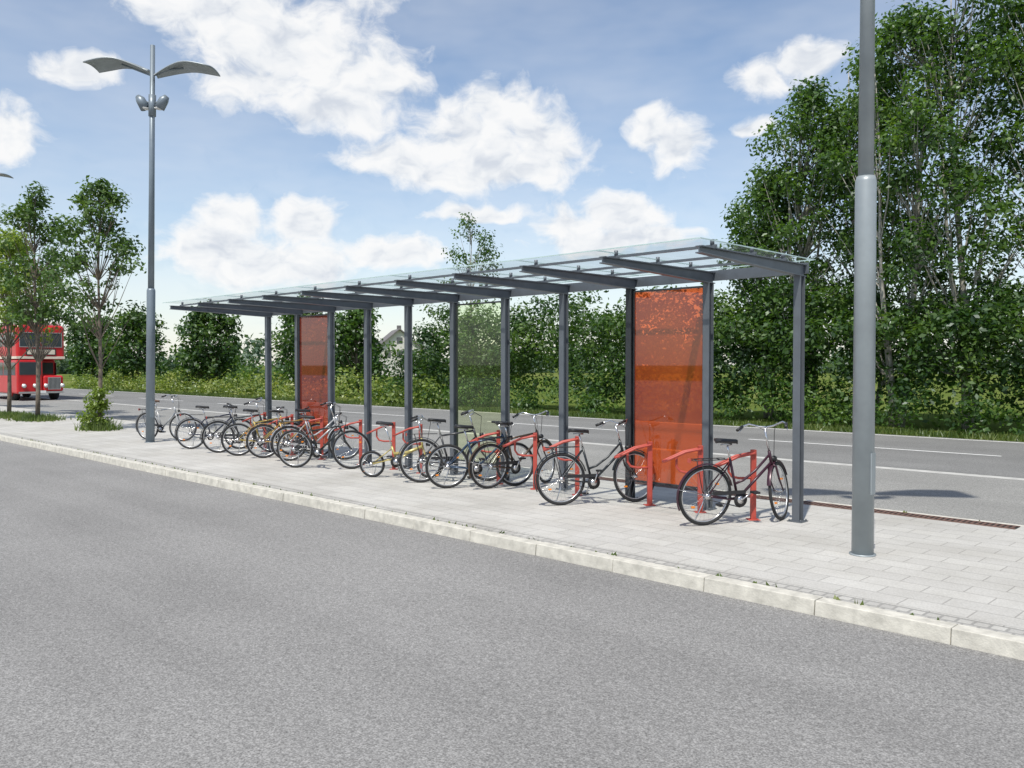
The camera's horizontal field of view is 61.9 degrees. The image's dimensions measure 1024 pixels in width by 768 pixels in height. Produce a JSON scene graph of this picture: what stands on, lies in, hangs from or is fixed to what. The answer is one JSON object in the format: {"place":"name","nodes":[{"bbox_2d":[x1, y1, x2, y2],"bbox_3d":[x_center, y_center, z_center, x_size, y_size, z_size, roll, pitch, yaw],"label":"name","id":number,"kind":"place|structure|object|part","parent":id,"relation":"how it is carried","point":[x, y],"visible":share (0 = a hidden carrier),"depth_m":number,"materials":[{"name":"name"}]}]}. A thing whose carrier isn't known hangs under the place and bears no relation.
{"place":"outdoors","nodes":[
{"label":"outdoors","id":0,"kind":"place"},
{"bbox_2d":[373,330,419,375],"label":"walls","id":1,"kind":"structure","parent":0,"point":[399,333],"depth_m":146.11,"materials":[{"name":"white paint"}]},
{"bbox_2d":[387,337,402,357],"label":"windows","id":2,"kind":"structure","parent":1,"relation":"attached to","point":[398,342],"depth_m":146.22,"materials":[{"name":"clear glass"}]},
{"bbox_2d":[379,328,424,350],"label":"roof","id":3,"kind":"structure","parent":1,"relation":"on","point":[389,335],"depth_m":147.32,"materials":[{"name":"grey tile"}]},
{"bbox_2d":[0,440,1023,767],"bbox_3d":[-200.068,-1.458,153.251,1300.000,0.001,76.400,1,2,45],"label":"road","id":4,"kind":"structure","parent":0,"point":[150,620],"depth_m":5.70,"materials":[{"name":"grey asphalt"}]},
{"bbox_2d":[0,406,1023,629],"bbox_3d":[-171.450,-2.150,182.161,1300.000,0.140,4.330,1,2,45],"label":"pavement","id":5,"kind":"structure","parent":0,"point":[972,572],"depth_m":9.77,"materials":[{"name":"concrete"}]},
{"bbox_2d":[0,173,13,178],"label":"street lamp","id":6,"kind":"object","parent":5,"relation":"on","point":[5,175],"visible":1,"depth_m":31.68,"materials":[{"name":"metal"}]},
{"bbox_2d":[0,409,49,419],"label":"grass tuft","id":7,"kind":"object","parent":5,"relation":"on","point":[5,413],"visible":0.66,"depth_m":30.25,"materials":[{"name":"green plant"}]},
{"bbox_2d":[0,225,70,412],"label":"street tree","id":8,"kind":"object","parent":5,"relation":"on","point":[8,343],"visible":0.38,"depth_m":31.32,"materials":[{"name":"green plant"}]},
{"bbox_2d":[3,413,80,421],"bbox_3d":[-16.003,1.091,28.633,3.189,0.240,1.957,1,1,31],"label":"grass tuft","id":9,"kind":"object","parent":5,"relation":"on","point":[33,417],"visible":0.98,"depth_m":28.29,"materials":[{"name":"green plant"}]},
{"bbox_2d":[0,180,86,416],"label":"street tree","id":10,"kind":"object","parent":5,"relation":"on","point":[26,214],"visible":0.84,"depth_m":28.50,"materials":[{"name":"green plant"}]},
{"bbox_2d":[27,175,146,419],"bbox_3d":[-11.885,-2.304,24.183,2.748,7.233,3.016,1,2,45],"label":"street tree","id":11,"kind":"object","parent":5,"relation":"on","point":[109,199],"visible":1,"depth_m":24.13,"materials":[{"name":"green plant"}]},
{"bbox_2d":[75,385,113,429],"bbox_3d":[-11.931,0.690,24.323,0.996,1.305,0.908,0,1,-1],"label":"weed plant","id":12,"kind":"object","parent":5,"relation":"on","point":[99,407],"visible":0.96,"depth_m":24.18,"materials":[{"name":"green plant"}]},
{"bbox_2d":[75,417,126,431],"bbox_3d":[-11.816,1.139,24.470,1.946,0.330,1.376,1,2,45],"label":"grass tuft","id":13,"kind":"object","parent":5,"relation":"on","point":[93,426],"visible":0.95,"depth_m":24.05,"materials":[{"name":"green plant"}]},
{"bbox_2d":[83,45,219,442],"bbox_3d":[-8.522,-3.314,20.322,2.996,9.422,0.779,0,1,3],"label":"street lamp","id":14,"kind":"object","parent":5,"relation":"on","point":[151,105],"visible":1,"depth_m":20.27,"materials":[{"name":"metal"}]},
{"bbox_2d":[135,394,196,440],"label":"bicycle","id":15,"kind":"object","parent":5,"relation":"on","point":[159,428],"visible":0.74,"depth_m":20.75,"materials":[{"name":"metal"}]},
{"bbox_2d":[175,403,254,448],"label":"bicycle","id":16,"kind":"object","parent":5,"relation":"on","point":[208,436],"visible":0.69,"depth_m":18.77,"materials":[{"name":"metal"}]},
{"bbox_2d":[200,397,283,452],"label":"bicycle","id":17,"kind":"object","parent":5,"relation":"on","point":[233,434],"visible":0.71,"depth_m":17.93,"materials":[{"name":"metal"}]},
{"bbox_2d":[242,412,266,451],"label":"bicycle stand","id":18,"kind":"object","parent":5,"relation":"on","point":[263,414],"visible":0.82,"depth_m":18.24,"materials":[{"name":"red metal"}]},
{"bbox_2d":[221,406,304,455],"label":"bicycle","id":19,"kind":"object","parent":5,"relation":"on","point":[250,411],"visible":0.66,"depth_m":17.37,"materials":[{"name":"metal"}]},
{"bbox_2d":[267,414,295,454],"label":"bicycle stand","id":20,"kind":"object","parent":5,"relation":"on","point":[291,416],"visible":0.62,"depth_m":17.47,"materials":[{"name":"red metal"}]},
{"bbox_2d":[245,406,327,457],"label":"bicycle","id":21,"kind":"object","parent":5,"relation":"on","point":[264,441],"visible":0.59,"depth_m":16.99,"materials":[{"name":"metal"}]},
{"bbox_2d":[297,416,325,459],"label":"bicycle stand","id":22,"kind":"object","parent":5,"relation":"on","point":[321,433],"visible":0.78,"depth_m":16.70,"materials":[{"name":"red metal"}]},
{"bbox_2d":[270,401,358,460],"bbox_3d":[-3.781,0.907,16.486,1.752,1.155,0.591,0,4,-11],"label":"bicycle","id":23,"kind":"object","parent":5,"relation":"on","point":[285,427],"visible":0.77,"depth_m":16.46,"materials":[{"name":"metal"}]},
{"bbox_2d":[277,412,370,468],"bbox_3d":[-3.402,0.994,15.281,1.672,1.030,0.535,0,1,16],"label":"bicycle","id":24,"kind":"object","parent":5,"relation":"on","point":[316,451],"visible":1,"depth_m":15.24,"materials":[{"name":"metal"}]},
{"bbox_2d":[334,419,364,464],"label":"bicycle stand","id":25,"kind":"object","parent":5,"relation":"on","point":[359,437],"visible":0.84,"depth_m":15.79,"materials":[{"name":"red metal"}]},
{"bbox_2d":[366,422,397,469],"bbox_3d":[-2.302,1.093,15.109,0.556,0.840,0.140,0,1,-1],"label":"bicycle stand","id":26,"kind":"object","parent":5,"relation":"on","point":[393,440],"visible":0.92,"depth_m":15.08,"materials":[{"name":"red metal"}]},
{"bbox_2d":[359,415,443,477],"bbox_3d":[-1.829,1.021,13.978,1.330,1.034,0.555,1,1,25],"label":"bicycle","id":27,"kind":"object","parent":5,"relation":"on","point":[393,460],"visible":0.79,"depth_m":13.94,"materials":[{"name":"metal"}]},
{"bbox_2d":[392,424,424,473],"bbox_3d":[-1.769,1.104,14.593,0.556,0.840,0.140,0,1,2],"label":"bicycle stand","id":28,"kind":"object","parent":5,"relation":"on","point":[419,443],"visible":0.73,"depth_m":14.56,"materials":[{"name":"red metal"}]},
{"bbox_2d":[397,409,500,482],"bbox_3d":[-0.935,0.975,13.556,1.769,1.150,0.598,0,-3,-11],"label":"bicycle","id":29,"kind":"object","parent":5,"relation":"on","point":[434,445],"visible":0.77,"depth_m":13.46,"materials":[{"name":"grey metal"}]},
{"bbox_2d":[425,421,532,487],"bbox_3d":[-0.472,1.057,12.962,1.648,1.008,0.577,0,1,-1],"label":"bicycle","id":30,"kind":"object","parent":5,"relation":"on","point":[477,470],"visible":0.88,"depth_m":12.82,"materials":[{"name":"metal"}]},
{"bbox_2d":[469,430,502,484],"bbox_3d":[-0.418,1.134,13.249,0.556,0.840,0.140,0,1,-1],"label":"bicycle stand","id":31,"kind":"object","parent":5,"relation":"on","point":[497,432],"visible":0.63,"depth_m":13.22,"materials":[{"name":"red metal"}]},
{"bbox_2d":[163,237,813,522],"bbox_3d":[-1.712,-0.017,13.641,12.460,3.125,2.468,1,2,45],"label":"bicycle shelter","id":32,"kind":"object","parent":5,"relation":"on","point":[669,374],"visible":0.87,"depth_m":11.63,"materials":[{"name":"grey metal"}]},
{"bbox_2d":[21,429,979,619],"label":"joint weeds","id":33,"kind":"object","parent":5,"relation":"on","point":[834,597],"visible":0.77,"depth_m":9.78,"materials":[{"name":"green plant"}]},
{"bbox_2d":[468,410,554,488],"bbox_3d":[0.100,0.981,12.963,1.715,1.166,0.562,-1,5,-33],"label":"bicycle","id":34,"kind":"object","parent":5,"relation":"on","point":[515,467],"visible":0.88,"depth_m":12.87,"materials":[{"name":"metal"}]},
{"bbox_2d":[0,406,1023,659],"bbox_3d":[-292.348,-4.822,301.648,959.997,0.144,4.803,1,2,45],"label":"kerb","id":35,"kind":"structure","parent":5,"relation":"on","point":[946,632],"depth_m":7.90,"materials":[{"name":"concrete"}]},
{"bbox_2d":[502,433,537,489],"bbox_3d":[0.136,1.147,12.704,0.556,0.840,0.140,0,1,1],"label":"bicycle stand","id":36,"kind":"object","parent":5,"relation":"on","point":[534,436],"visible":0.94,"depth_m":12.67,"materials":[{"name":"red metal"}]},
{"bbox_2d":[543,436,582,495],"bbox_3d":[0.719,1.160,12.118,0.556,0.840,0.140,0,1,-2],"label":"bicycle stand","id":37,"kind":"object","parent":5,"relation":"on","point":[577,443],"visible":0.72,"depth_m":12.09,"materials":[{"name":"red metal"}]},
{"bbox_2d":[534,419,654,504],"bbox_3d":[1.142,1.030,11.371,1.766,1.132,0.594,0,-2,-15],"label":"bicycle","id":38,"kind":"object","parent":5,"relation":"on","point":[593,481],"visible":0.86,"depth_m":11.31,"materials":[{"name":"metal"}]},
{"bbox_2d":[614,441,655,505],"bbox_3d":[1.609,1.180,11.218,0.556,0.840,0.140,0,1,-8],"label":"bicycle stand","id":39,"kind":"object","parent":5,"relation":"on","point":[649,446],"visible":1,"depth_m":11.22,"materials":[{"name":"red metal"}]},
{"bbox_2d":[662,445,706,512],"bbox_3d":[2.155,1.191,10.705,0.556,0.840,0.140,0,1,0],"label":"bicycle stand","id":40,"kind":"object","parent":5,"relation":"on","point":[699,448],"visible":0.92,"depth_m":10.68,"materials":[{"name":"red metal"}]},
{"bbox_2d":[676,421,788,524],"bbox_3d":[2.679,1.025,9.931,1.704,1.210,0.599,0,5,-19],"label":"bicycle","id":41,"kind":"object","parent":5,"relation":"on","point":[740,498],"visible":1,"depth_m":9.88,"materials":[{"name":"metal"}]},
{"bbox_2d":[713,449,760,520],"bbox_3d":[2.674,1.203,10.182,0.556,0.840,0.140,0,1,-3],"label":"bicycle stand","id":42,"kind":"object","parent":5,"relation":"on","point":[752,453],"visible":0.87,"depth_m":10.16,"materials":[{"name":"red metal"}]},
{"bbox_2d":[568,473,1019,529],"bbox_3d":[3.313,1.581,12.059,6.800,0.020,0.220,1,2,45],"label":"drain grate","id":43,"kind":"object","parent":5,"relation":"on","point":[989,524],"visible":0.6,"depth_m":10.67,"materials":[{"name":"metal"}]},
{"bbox_2d":[849,0,876,556],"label":"street lamp","id":44,"kind":"object","parent":5,"relation":"on","point":[863,456],"visible":1,"depth_m":8.20,"materials":[{"name":"metal"}]},
{"bbox_2d":[0,394,1023,524],"bbox_3d":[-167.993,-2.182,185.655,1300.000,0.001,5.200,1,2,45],"label":"bus bay road","id":45,"kind":"structure","parent":0,"point":[996,500],"depth_m":14.78,"materials":[{"name":"grey asphalt"}]},
{"bbox_2d":[0,322,64,399],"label":"double decker bus","id":46,"kind":"object","parent":45,"relation":"on","point":[23,376],"visible":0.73,"depth_m":47.28,"materials":[{"name":"red metal"}]},
{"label":"windows","id":47,"kind":"part","parent":46,"relation":"part of","materials":[{"name":"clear glass"}]},
{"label":"window frames","id":48,"kind":"part","parent":46,"relation":"part of","materials":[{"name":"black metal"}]},
{"bbox_2d":[0,388,1023,477],"bbox_3d":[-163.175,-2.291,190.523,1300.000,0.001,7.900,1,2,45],"label":"road","id":49,"kind":"structure","parent":0,"point":[1007,460],"depth_m":23.12,"materials":[{"name":"grey asphalt"}]},
{"bbox_2d":[63,388,1017,455],"bbox_3d":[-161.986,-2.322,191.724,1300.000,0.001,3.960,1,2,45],"label":"road marking","id":50,"kind":"object","parent":49,"relation":"on","point":[713,425],"visible":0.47,"depth_m":25.54,"materials":[{"name":"paint"}]},
{"bbox_2d":[0,433,1023,636],"bbox_3d":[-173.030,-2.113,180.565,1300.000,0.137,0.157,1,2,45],"label":"pavement sett row","id":51,"kind":"object","parent":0,"point":[986,626],"depth_m":8.01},
{"bbox_2d":[0,0,1023,365],"label":"sky","id":52,"kind":"structure","parent":0,"point":[333,140],"materials":[{"name":"blue"}]},
{"bbox_2d":[48,366,1023,480],"bbox_3d":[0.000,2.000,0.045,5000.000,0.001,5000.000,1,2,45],"label":"ground","id":53,"kind":"structure","parent":0,"point":[1005,428],"depth_m":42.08,"materials":[{"name":"green plant"}]},
{"bbox_2d":[63,312,132,380],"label":"roadside tree","id":54,"kind":"object","parent":53,"relation":"on","point":[80,360],"visible":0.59,"depth_m":82.72,"materials":[{"name":"green plant"}]},
{"bbox_2d":[93,306,170,387],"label":"roadside tree","id":55,"kind":"object","parent":53,"relation":"on","point":[129,363],"visible":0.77,"depth_m":69.68,"materials":[{"name":"green plant"}]},
{"bbox_2d":[169,298,243,385],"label":"roadside tree","id":56,"kind":"object","parent":53,"relation":"on","point":[207,357],"visible":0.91,"depth_m":60.32,"materials":[{"name":"green plant"}]},
{"bbox_2d":[67,364,445,406],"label":"shrubs","id":57,"kind":"object","parent":53,"relation":"on","point":[226,387],"visible":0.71,"depth_m":54.37,"materials":[{"name":"green leaves"}]},
{"bbox_2d":[77,351,512,400],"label":"bushes","id":58,"kind":"object","parent":53,"relation":"on","point":[255,369],"visible":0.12,"depth_m":66.97,"materials":[{"name":"green plant"}]},
{"bbox_2d":[264,293,340,392],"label":"roadside tree","id":59,"kind":"object","parent":53,"relation":"on","point":[288,335],"visible":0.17,"depth_m":54.22,"materials":[{"name":"green plant"}]},
{"bbox_2d":[335,307,402,395],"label":"roadside tree","id":60,"kind":"object","parent":53,"relation":"on","point":[349,334],"visible":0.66,"depth_m":53.49,"materials":[{"name":"green plant"}]},
{"bbox_2d":[437,212,502,402],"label":"poplar tree","id":61,"kind":"object","parent":53,"relation":"on","point":[483,239],"visible":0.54,"depth_m":42.86,"materials":[{"name":"green plant"}]},
{"bbox_2d":[1,394,1023,479],"bbox_3d":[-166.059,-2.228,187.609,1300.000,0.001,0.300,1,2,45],"label":"gutter strip","id":62,"kind":"object","parent":53,"relation":"on","point":[713,453],"depth_m":17.54,"materials":[{"name":"concrete"}]},
{"bbox_2d":[55,333,1023,374],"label":"distant trees","id":63,"kind":"object","parent":53,"relation":"on","point":[62,365],"visible":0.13,"depth_m":201.74,"materials":[{"name":"green plant"}]},
{"bbox_2d":[372,376,1023,436],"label":"undergrowth","id":64,"kind":"object","parent":53,"relation":"on","point":[594,402],"visible":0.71,"depth_m":27.49,"materials":[{"name":"green plant"}]},
{"bbox_2d":[377,275,1023,433],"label":"hedge","id":65,"kind":"object","parent":53,"relation":"on","point":[729,334],"visible":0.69,"depth_m":29.75,"materials":[{"name":"green plant"}]},
{"bbox_2d":[714,167,829,418],"bbox_3d":[9.419,-3.428,31.999,4.270,9.424,4.258,1,2,45],"label":"alder tree","id":66,"kind":"object","parent":53,"relation":"on","point":[736,231],"visible":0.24,"depth_m":31.59,"materials":[{"name":"green plant"}]},
{"bbox_2d":[728,75,856,418],"bbox_3d":[10.470,-4.885,30.402,5.037,12.419,5.349,1,2,45],"label":"alder tree","id":67,"kind":"object","parent":53,"relation":"on","point":[811,100],"visible":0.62,"depth_m":30.13,"materials":[{"name":"green plant"}]},
{"bbox_2d":[787,43,955,418],"bbox_3d":[12.977,-5.276,30.059,5.356,13.210,5.435,1,2,45],"label":"alder tree","id":68,"kind":"object","parent":53,"relation":"on","point":[889,92],"visible":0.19,"depth_m":29.60,"materials":[{"name":"green plant"}]},
{"bbox_2d":[811,0,1009,426],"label":"alder tree","id":69,"kind":"object","parent":53,"relation":"on","point":[893,32],"visible":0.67,"depth_m":26.90,"materials":[{"name":"green plant"}]},
{"bbox_2d":[876,0,1023,428],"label":"alder tree","id":70,"kind":"object","parent":53,"relation":"on","point":[982,33],"visible":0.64,"depth_m":26.09,"materials":[{"name":"green plant"}]},
{"bbox_2d":[937,0,1023,364],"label":"alder tree","id":71,"kind":"object","parent":53,"relation":"on","point":[1015,7],"visible":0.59,"depth_m":25.29,"materials":[{"name":"green plant"}]}
]}

